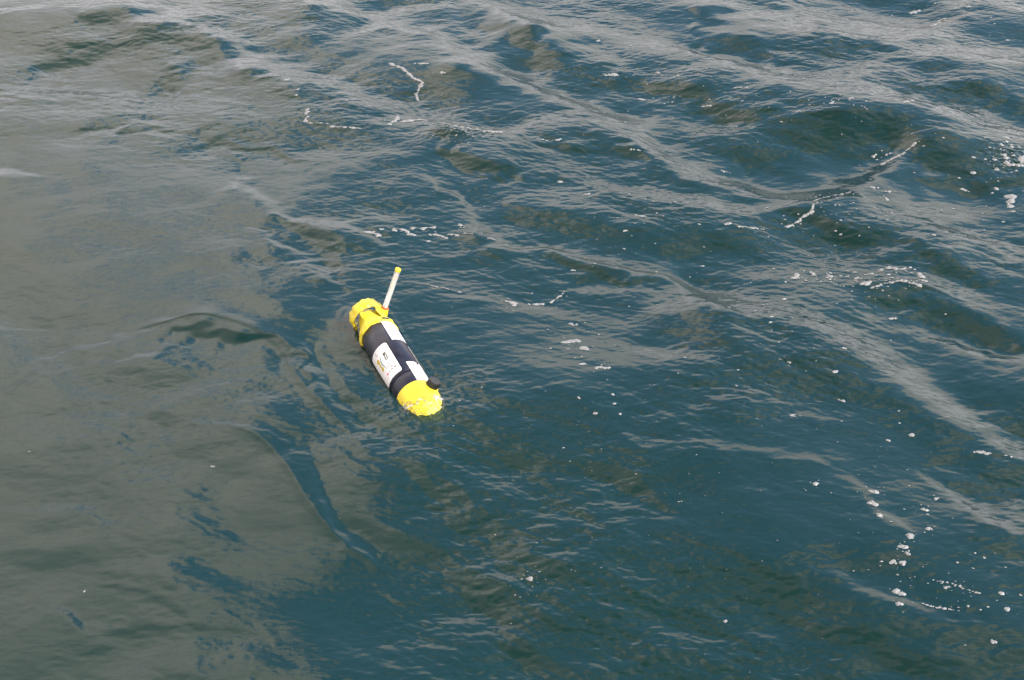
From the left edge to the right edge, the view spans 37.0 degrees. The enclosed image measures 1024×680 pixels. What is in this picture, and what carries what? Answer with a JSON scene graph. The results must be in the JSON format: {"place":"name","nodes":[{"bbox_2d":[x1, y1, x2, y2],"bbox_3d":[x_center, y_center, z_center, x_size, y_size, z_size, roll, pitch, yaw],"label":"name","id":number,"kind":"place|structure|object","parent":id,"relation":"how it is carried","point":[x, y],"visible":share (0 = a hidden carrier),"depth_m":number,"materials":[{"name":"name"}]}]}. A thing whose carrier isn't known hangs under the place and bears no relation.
{"place":"outdoors","nodes":[
{"label":"outdoors","id":0,"kind":"place"},
{"bbox_2d":[0,0,1023,679],"bbox_3d":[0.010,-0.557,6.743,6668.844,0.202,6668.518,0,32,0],"label":"water","id":1,"kind":"structure","parent":0,"point":[196,262],"depth_m":5.84,"materials":[{"name":"teal liquid"}]},
{"bbox_2d":[349,267,440,413],"bbox_3d":[-0.403,0.029,5.620,0.201,0.297,0.723,-14,43,-21],"label":"underwater vehicle","id":2,"kind":"object","parent":1,"relation":"on","point":[383,343],"visible":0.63,"depth_m":5.63,"materials":[{"name":"yellow plastic"}]},
{"bbox_2d":[402,387,444,418],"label":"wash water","id":3,"kind":"structure","parent":1,"relation":"attached to","point":[426,407],"depth_m":5.40,"materials":[{"name":"liquid"}]},
{"bbox_2d":[29,3,1023,645],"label":"foam","id":4,"kind":"object","parent":1,"relation":"on","point":[865,283],"visible":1,"depth_m":6.54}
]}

